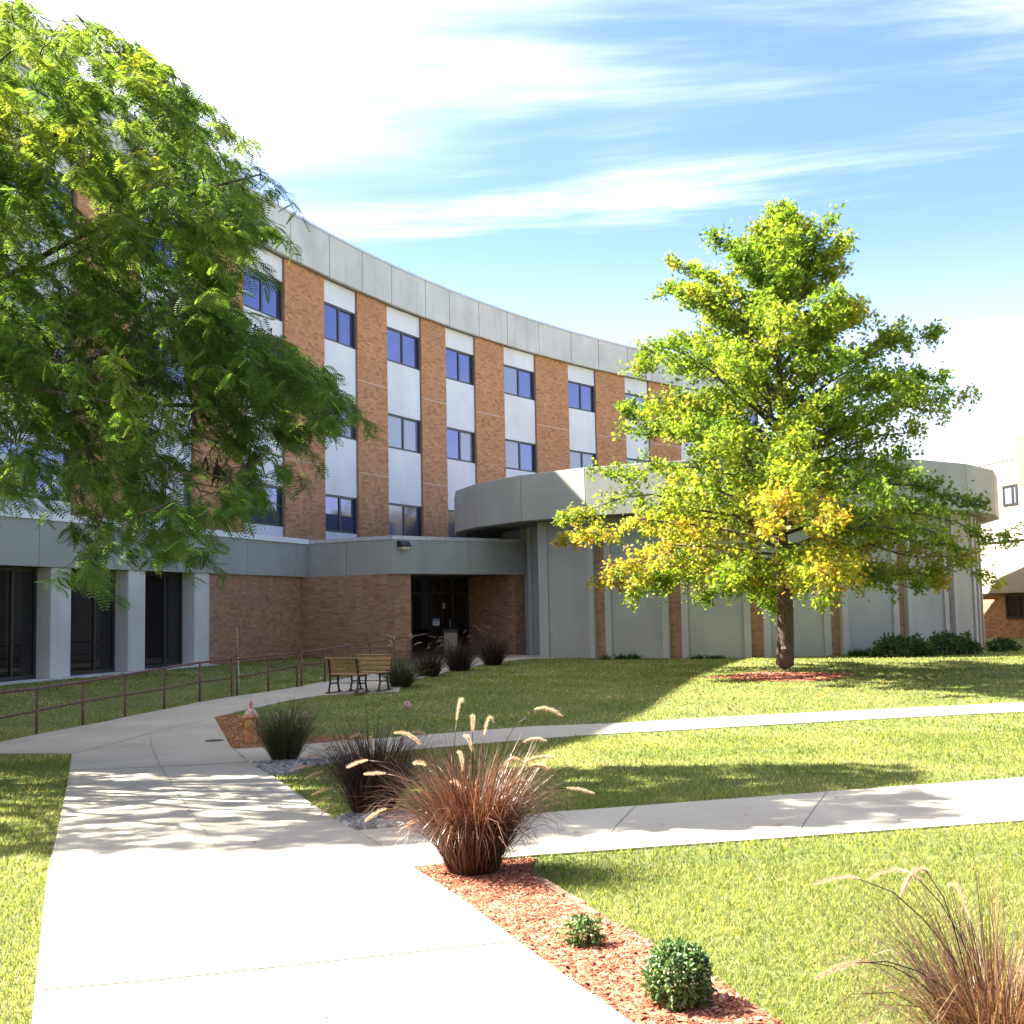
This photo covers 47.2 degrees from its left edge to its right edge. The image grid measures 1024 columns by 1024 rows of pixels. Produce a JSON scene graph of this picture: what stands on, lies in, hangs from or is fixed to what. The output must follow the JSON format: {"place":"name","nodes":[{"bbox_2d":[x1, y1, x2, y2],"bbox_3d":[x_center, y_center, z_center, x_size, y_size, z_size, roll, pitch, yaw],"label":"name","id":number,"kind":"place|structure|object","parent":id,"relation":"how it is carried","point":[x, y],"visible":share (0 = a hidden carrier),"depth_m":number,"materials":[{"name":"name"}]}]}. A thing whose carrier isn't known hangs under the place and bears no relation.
{"place":"outdoors","nodes":[
{"label":"outdoors","id":0,"kind":"place"},
{"bbox_2d":[228,693,333,760],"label":"fountain grass","id":1,"kind":"object","parent":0,"point":[279,744],"depth_m":15.22,"materials":[{"name":"green plant"}]},
{"bbox_2d":[170,779,443,967],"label":"leaf litter","id":2,"kind":"object","parent":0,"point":[242,854],"visible":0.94,"depth_m":8.27,"materials":[{"name":"brown plant"}]},
{"bbox_2d":[399,638,456,676],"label":"fountain grass","id":3,"kind":"object","parent":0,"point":[432,664],"depth_m":30.35,"materials":[{"name":"brown plant"}]},
{"bbox_2d":[0,637,1023,1023],"bbox_3d":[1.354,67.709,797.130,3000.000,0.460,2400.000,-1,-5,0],"label":"lawn ground","id":4,"kind":"structure","parent":0,"point":[306,705],"depth_m":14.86,"materials":[{"name":"green plant"}]},
{"bbox_2d":[0,0,386,614],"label":"honey locust tree","id":5,"kind":"object","parent":4,"relation":"on","point":[198,230],"visible":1,"depth_m":12.06,"materials":[{"name":"green plant"}]},
{"bbox_2d":[237,632,239,693],"bbox_3d":[-6.124,3.331,26.209,0.076,1.510,0.024,-1,-5,0],"label":"marker stake","id":6,"kind":"object","parent":4,"relation":"on","point":[238,663],"visible":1,"depth_m":26.19,"materials":[{"name":"brown"}]},
{"bbox_2d":[236,652,297,695],"bbox_3d":[-5.596,3.744,26.841,0.067,0.981,2.094,-4,-5,29],"label":"handrail","id":7,"kind":"object","parent":4,"relation":"on","point":[267,656],"visible":0.83,"depth_m":26.84,"materials":[{"name":"brown metal"}]},
{"bbox_2d":[215,714,369,748],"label":"mulch","id":8,"kind":"object","parent":4,"relation":"on","point":[240,738],"visible":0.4,"depth_m":18.66,"materials":[{"name":"brown wood"}]},
{"bbox_2d":[239,700,259,741],"bbox_3d":[-4.060,3.272,18.197,0.298,0.698,0.292,-5,-6,39],"label":"fire hydrant","id":9,"kind":"object","parent":8,"relation":"on","point":[249,737],"visible":0.72,"depth_m":18.12,"materials":[{"name":"metal"}]},
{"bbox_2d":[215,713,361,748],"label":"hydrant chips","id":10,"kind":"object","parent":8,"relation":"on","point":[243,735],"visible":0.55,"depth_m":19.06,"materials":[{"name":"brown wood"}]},
{"bbox_2d":[0,655,633,1023],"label":"walkway","id":11,"kind":"structure","parent":4,"relation":"on","point":[144,917],"depth_m":6.70,"materials":[{"name":"concrete"}]},
{"bbox_2d":[0,658,232,733],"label":"handrail","id":12,"kind":"object","parent":11,"relation":"on","point":[83,701],"visible":0.87,"depth_m":22.36,"materials":[{"name":"brown metal"}]},
{"bbox_2d":[74,718,210,752],"bbox_3d":[-6.024,3.681,19.456,0.119,0.051,5.152,-2,-5,8],"label":"paving joint","id":13,"kind":"object","parent":11,"relation":"on","point":[141,735],"visible":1,"depth_m":19.19,"materials":[{"name":"grey concrete"}]},
{"bbox_2d":[77,762,240,769],"bbox_3d":[-4.464,3.230,14.871,2.150,0.015,0.122,0,-5,-14],"label":"paving joint","id":14,"kind":"object","parent":11,"relation":"on","point":[162,766],"visible":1,"depth_m":14.83,"materials":[{"name":"grey concrete"}]},
{"bbox_2d":[205,739,223,741],"bbox_3d":[-4.667,3.583,18.370,0.306,0.016,0.306,-1,-5,0],"label":"valve cover","id":15,"kind":"object","parent":11,"relation":"on","point":[213,740],"visible":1,"depth_m":18.33,"materials":[{"name":"black metal"}]},
{"bbox_2d":[149,733,327,1017],"bbox_3d":[-3.459,2.909,12.210,0.107,0.293,15.705,1,-5,-20],"label":"paving joint","id":16,"kind":"object","parent":11,"relation":"on","point":[312,996],"visible":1,"depth_m":6.59,"materials":[{"name":"grey concrete"}]},
{"bbox_2d":[38,940,513,989],"bbox_3d":[-1.065,2.171,5.613,2.250,0.005,0.041,0,-5,-16],"label":"paving joint","id":17,"kind":"object","parent":11,"relation":"on","point":[270,967],"visible":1,"depth_m":5.57,"materials":[{"name":"grey concrete"}]},
{"bbox_2d":[324,657,370,693],"bbox_3d":[-3.636,3.611,25.933,0.899,0.794,0.579,-3,-5,24],"label":"bench","id":18,"kind":"object","parent":11,"relation":"on","point":[355,663],"visible":1,"depth_m":25.82,"materials":[{"name":"brown wood"}]},
{"bbox_2d":[300,633,426,685],"bbox_3d":[-3.929,4.100,32.954,0.297,1.115,10.637,-2,-5,11],"label":"handrail","id":19,"kind":"object","parent":11,"relation":"on","point":[324,662],"visible":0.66,"depth_m":30.53,"materials":[{"name":"brown metal"}]},
{"bbox_2d":[346,654,392,691],"bbox_3d":[-3.207,3.620,26.370,0.914,0.807,0.589,-3,-5,24],"label":"bench","id":20,"kind":"object","parent":11,"relation":"on","point":[375,661],"visible":0.77,"depth_m":26.44,"materials":[{"name":"brown wood"}]},
{"bbox_2d":[443,628,457,654],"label":"litter bin","id":21,"kind":"object","parent":11,"relation":"on","point":[448,635],"visible":0.7,"depth_m":43.17,"materials":[{"name":"beige plastic"}]},
{"bbox_2d":[281,701,466,815],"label":"fountain grass","id":22,"kind":"object","parent":4,"relation":"on","point":[356,781],"depth_m":10.22,"materials":[{"name":"plant"}]},
{"bbox_2d":[0,42,760,685],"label":"office building","id":23,"kind":"structure","parent":4,"relation":"on","point":[452,390],"depth_m":45.24,"materials":[{"name":"orange brick"}]},
{"bbox_2d":[0,437,69,501],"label":"window","id":24,"kind":"structure","parent":23,"relation":"in","point":[13,446],"depth_m":32.62,"materials":[{"name":"blue glass"}]},
{"bbox_2d":[5,297,71,359],"bbox_3d":[-13.319,-5.144,32.668,0.180,1.570,2.838,-3,-5,19],"label":"window","id":25,"kind":"structure","parent":23,"relation":"in","point":[8,297],"depth_m":33.56,"materials":[{"name":"blue glass"}]},
{"bbox_2d":[7,162,72,230],"bbox_3d":[-13.398,-9.080,32.993,0.180,1.570,2.838,-3,-5,19],"label":"window","id":26,"kind":"structure","parent":23,"relation":"in","point":[70,193],"depth_m":33.94,"materials":[{"name":"blue glass"}]},
{"bbox_2d":[140,470,189,511],"bbox_3d":[-11.330,-0.711,37.905,0.180,1.540,2.881,-3,-5,19],"label":"window","id":27,"kind":"structure","parent":23,"relation":"in","point":[168,491],"depth_m":38.58,"materials":[{"name":"glass"}]},
{"bbox_2d":[143,216,188,277],"bbox_3d":[-11.489,-8.657,38.562,0.180,1.570,2.881,-3,-5,19],"label":"window","id":28,"kind":"structure","parent":23,"relation":"in","point":[163,253],"depth_m":38.49,"materials":[{"name":"blue glass"}]},
{"bbox_2d":[145,340,189,393],"bbox_3d":[-11.410,-4.722,38.236,0.180,1.570,2.881,-3,-5,19],"label":"window","id":29,"kind":"structure","parent":23,"relation":"in","point":[145,340],"depth_m":38.99,"materials":[{"name":"blue glass"}]},
{"bbox_2d":[243,266,281,321],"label":"window","id":30,"kind":"structure","parent":23,"relation":"in","point":[273,309],"depth_m":44.18,"materials":[{"name":"blue glass"}]},
{"bbox_2d":[244,483,281,526],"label":"window","id":31,"kind":"structure","parent":23,"relation":"in","point":[277,498],"depth_m":44.27,"materials":[{"name":"blue glass"}]},
{"bbox_2d":[324,301,354,348],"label":"window","id":32,"kind":"structure","parent":23,"relation":"in","point":[339,327],"depth_m":49.37,"materials":[{"name":"blue glass"}]},
{"bbox_2d":[325,494,355,533],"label":"window","id":33,"kind":"structure","parent":23,"relation":"in","point":[340,510],"depth_m":48.72,"materials":[{"name":"blue glass"}]},
{"bbox_2d":[326,398,355,440],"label":"window","id":34,"kind":"structure","parent":23,"relation":"in","point":[353,437],"depth_m":49.81,"materials":[{"name":"glass"}]},
{"bbox_2d":[387,327,418,369],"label":"window","id":35,"kind":"structure","parent":23,"relation":"in","point":[402,348],"depth_m":53.95,"materials":[{"name":"blue glass"}]},
{"bbox_2d":[397,541,410,549],"bbox_3d":[-3.687,1.138,40.060,0.380,0.290,0.298,3,-6,-41],"label":"wall lamp","id":36,"kind":"object","parent":23,"relation":"attached to","point":[403,545],"visible":1,"depth_m":39.98,"materials":[{"name":"black metal"}]},
{"bbox_2d":[388,413,419,453],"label":"window","id":37,"kind":"structure","parent":23,"relation":"in","point":[403,432],"depth_m":53.62,"materials":[{"name":"glass"}]},
{"bbox_2d":[389,503,420,535],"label":"window","id":38,"kind":"structure","parent":23,"relation":"in","point":[404,520],"depth_m":53.25,"materials":[{"name":"blue glass"}]},
{"bbox_2d":[411,577,468,655],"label":"entrance door","id":39,"kind":"structure","parent":23,"relation":"in","point":[438,604],"depth_m":44.26,"materials":[{"name":"black glass"}]},
{"bbox_2d":[448,510,454,536],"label":"window","id":40,"kind":"structure","parent":23,"relation":"in","point":[451,516],"depth_m":56.77,"materials":[{"name":"blue glass"}]},
{"bbox_2d":[446,347,472,385],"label":"window","id":41,"kind":"structure","parent":23,"relation":"in","point":[459,365],"depth_m":58.12,"materials":[{"name":"blue glass"}]},
{"bbox_2d":[447,427,474,463],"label":"window","id":42,"kind":"structure","parent":23,"relation":"in","point":[460,443],"depth_m":57.78,"materials":[{"name":"blue glass"}]},
{"bbox_2d":[504,364,533,399],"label":"window","id":43,"kind":"structure","parent":23,"relation":"in","point":[518,382],"depth_m":62.58,"materials":[{"name":"blue glass"}]},
{"bbox_2d":[505,439,535,472],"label":"window","id":44,"kind":"structure","parent":23,"relation":"in","point":[520,455],"depth_m":62.23,"materials":[{"name":"blue glass"}]},
{"bbox_2d":[568,381,593,412],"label":"window","id":45,"kind":"structure","parent":23,"relation":"in","point":[581,396],"depth_m":67.20,"materials":[{"name":"blue glass"}]},
{"bbox_2d":[570,450,595,468],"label":"window","id":46,"kind":"structure","parent":23,"relation":"in","point":[578,459],"depth_m":66.76,"materials":[{"name":"glass"}]},
{"bbox_2d":[625,393,646,420],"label":"window","id":47,"kind":"structure","parent":23,"relation":"in","point":[630,396],"depth_m":71.10,"materials":[{"name":"glass"}]},
{"bbox_2d":[627,458,648,463],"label":"window","id":48,"kind":"structure","parent":23,"relation":"in","point":[630,460],"depth_m":70.67,"materials":[{"name":"white glass"}]},
{"bbox_2d":[738,412,757,434],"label":"window","id":49,"kind":"structure","parent":23,"relation":"in","point":[754,415],"depth_m":78.97,"materials":[{"name":"blue glass"}]},
{"bbox_2d":[365,634,433,687],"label":"fountain grass","id":50,"kind":"object","parent":4,"relation":"on","point":[399,676],"depth_m":27.13,"materials":[{"name":"green plant"}]},
{"bbox_2d":[404,701,410,709],"bbox_3d":[-2.033,3.776,22.788,0.154,0.205,0.133,-1,-5,0],"label":"stone","id":51,"kind":"object","parent":4,"relation":"on","point":[407,705],"visible":0.96,"depth_m":22.74,"materials":[{"name":"pink stone"}]},
{"bbox_2d":[428,630,489,670],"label":"fountain grass","id":52,"kind":"object","parent":4,"relation":"on","point":[461,661],"depth_m":32.57,"materials":[{"name":"brown plant"}]},
{"bbox_2d":[470,625,525,665],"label":"fountain grass","id":53,"kind":"object","parent":4,"relation":"on","point":[494,654],"depth_m":35.56,"materials":[{"name":"plant"}]},
{"bbox_2d":[538,877,654,944],"bbox_3d":[0.435,2.262,6.625,0.061,0.067,1.608,0,-5,-19],"label":"bed edging","id":54,"kind":"object","parent":4,"relation":"on","point":[553,887],"visible":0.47,"depth_m":6.88,"materials":[{"name":"concrete"}]},
{"bbox_2d":[412,856,784,1023],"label":"mulch bed","id":55,"kind":"object","parent":4,"relation":"on","point":[690,1015],"visible":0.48,"depth_m":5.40,"materials":[{"name":"brown wood"}]},
{"bbox_2d":[346,698,593,884],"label":"fountain grass","id":56,"kind":"object","parent":55,"relation":"on","point":[472,831],"depth_m":7.60,"materials":[{"name":"brown plant"}]},
{"bbox_2d":[555,913,606,947],"bbox_3d":[0.346,2.108,5.883,0.260,0.203,0.249,-1,-5,0],"label":"shrub","id":57,"kind":"object","parent":55,"relation":"on","point":[580,922],"visible":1,"depth_m":5.86,"materials":[{"name":"green plant"}]},
{"bbox_2d":[640,936,717,1012],"bbox_3d":[0.705,1.974,4.987,0.330,0.305,0.337,-1,-5,0],"label":"shrub","id":58,"kind":"object","parent":55,"relation":"on","point":[691,977],"visible":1,"depth_m":4.91,"materials":[{"name":"green plant"}]},
{"bbox_2d":[599,652,643,659],"bbox_3d":[3.550,4.686,37.946,1.538,0.394,0.705,-1,-5,0],"label":"wall plant","id":59,"kind":"object","parent":4,"relation":"on","point":[626,657],"depth_m":37.86,"materials":[{"name":"green plant"}]},
{"bbox_2d":[688,653,729,658],"bbox_3d":[6.220,4.606,37.122,1.348,0.286,0.612,-1,-5,0],"label":"wall plant","id":60,"kind":"object","parent":4,"relation":"on","point":[698,656],"depth_m":37.05,"materials":[{"name":"green plant"}]},
{"bbox_2d":[454,457,998,657],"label":"round auditorium","id":61,"kind":"structure","parent":4,"relation":"on","point":[569,612],"depth_m":39.14,"materials":[{"name":"concrete"}]},
{"bbox_2d":[708,671,854,681],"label":"tree mulch","id":62,"kind":"object","parent":4,"relation":"on","point":[786,675],"visible":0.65,"depth_m":27.30,"materials":[{"name":"brown wood"}]},
{"bbox_2d":[549,196,1023,669],"label":"oak tree","id":63,"kind":"object","parent":4,"relation":"on","point":[778,267],"visible":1,"depth_m":28.61,"materials":[{"name":"green plant"}]},
{"bbox_2d":[620,663,1015,718],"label":"leaf litter","id":64,"kind":"object","parent":4,"relation":"on","point":[799,695],"visible":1,"depth_m":24.43,"materials":[{"name":"plant"}]},
{"bbox_2d":[846,647,871,655],"bbox_3d":[11.141,4.456,36.965,1.316,0.531,0.843,-1,-5,0],"label":"wall plant","id":65,"kind":"object","parent":4,"relation":"on","point":[853,652],"depth_m":36.88,"materials":[{"name":"green plant"}]},
{"bbox_2d":[865,632,940,657],"bbox_3d":[12.034,4.098,36.063,2.291,0.850,1.476,-1,-5,0],"label":"shrub","id":66,"kind":"object","parent":4,"relation":"on","point":[919,646],"visible":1,"depth_m":35.78,"materials":[{"name":"green plant"}]},
{"bbox_2d":[784,833,1023,1023],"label":"fountain grass","id":67,"kind":"object","parent":4,"relation":"on","point":[992,1004],"depth_m":4.28,"materials":[{"name":"brown plant"}]},
{"bbox_2d":[925,629,987,654],"bbox_3d":[13.751,4.105,36.753,2.295,0.908,1.461,-1,-5,0],"label":"shrub","id":68,"kind":"object","parent":4,"relation":"on","point":[952,642],"visible":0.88,"depth_m":36.45,"materials":[{"name":"green plant"}]},
{"bbox_2d":[974,435,1023,638],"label":"annex building","id":69,"kind":"structure","parent":4,"relation":"on","point":[1004,612],"depth_m":51.06,"materials":[{"name":"white paint"}]},
{"bbox_2d":[1002,484,1018,506],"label":"window","id":70,"kind":"structure","parent":69,"relation":"in","point":[1009,493],"depth_m":50.96,"materials":[{"name":"white glass"}]},
{"bbox_2d":[1005,594,1023,618],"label":"window","id":71,"kind":"structure","parent":69,"relation":"in","point":[1014,603],"depth_m":50.63,"materials":[{"name":"black glass"}]},
{"bbox_2d":[985,636,1022,651],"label":"shrub","id":72,"kind":"object","parent":4,"relation":"on","point":[1009,645],"visible":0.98,"depth_m":38.14,"materials":[{"name":"green plant"}]},
{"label":"gravel strip","id":73,"kind":"structure","parent":4,"relation":"on","visible":0},
{"bbox_2d":[334,810,424,829],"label":"gravel stones","id":74,"kind":"object","parent":73,"relation":"on","point":[351,819],"visible":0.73,"depth_m":9.84,"materials":[{"name":"grey gravel"}]},
{"bbox_2d":[0,0,1023,464],"label":"sky","id":75,"kind":"structure","parent":0,"point":[541,160],"materials":[{"name":"blue"}]},
{"bbox_2d":[235,702,1023,761],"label":"path","id":76,"kind":"structure","parent":0,"point":[258,754],"depth_m":19.26,"materials":[{"name":"concrete"}]},
{"bbox_2d":[359,777,1023,866],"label":"path","id":77,"kind":"structure","parent":0,"point":[872,810],"depth_m":9.61,"materials":[{"name":"concrete"}]},
{"bbox_2d":[355,829,412,865],"bbox_3d":[-0.965,2.481,8.703,0.022,0.034,1.661,1,-5,-21],"label":"paving joint","id":78,"kind":"object","parent":77,"relation":"on","point":[385,847],"visible":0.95,"depth_m":8.59,"materials":[{"name":"grey concrete"}]},
{"bbox_2d":[593,805,635,849],"bbox_3d":[0.850,2.527,9.471,0.005,0.054,2.242,-2,-5,14],"label":"paving joint","id":79,"kind":"object","parent":77,"relation":"on","point":[614,827],"visible":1,"depth_m":9.29,"materials":[{"name":"grey concrete"}]},
{"bbox_2d":[548,786,979,836],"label":"leaf litter","id":80,"kind":"object","parent":77,"relation":"on","point":[744,813],"visible":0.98,"depth_m":9.46,"materials":[{"name":"brown plant"}]},
{"bbox_2d":[796,791,826,833],"bbox_3d":[2.571,2.552,10.013,0.005,0.066,2.606,-3,-5,20],"label":"paving joint","id":81,"kind":"object","parent":77,"relation":"on","point":[810,813],"visible":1,"depth_m":9.75,"materials":[{"name":"grey concrete"}]},
{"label":"gravel patch","id":82,"kind":"structure","parent":0,"visible":0},
{"bbox_2d":[249,755,352,775],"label":"gravel stones","id":83,"kind":"object","parent":82,"relation":"on","point":[273,767],"visible":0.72,"depth_m":14.60,"materials":[{"name":"grey gravel"}]}
]}

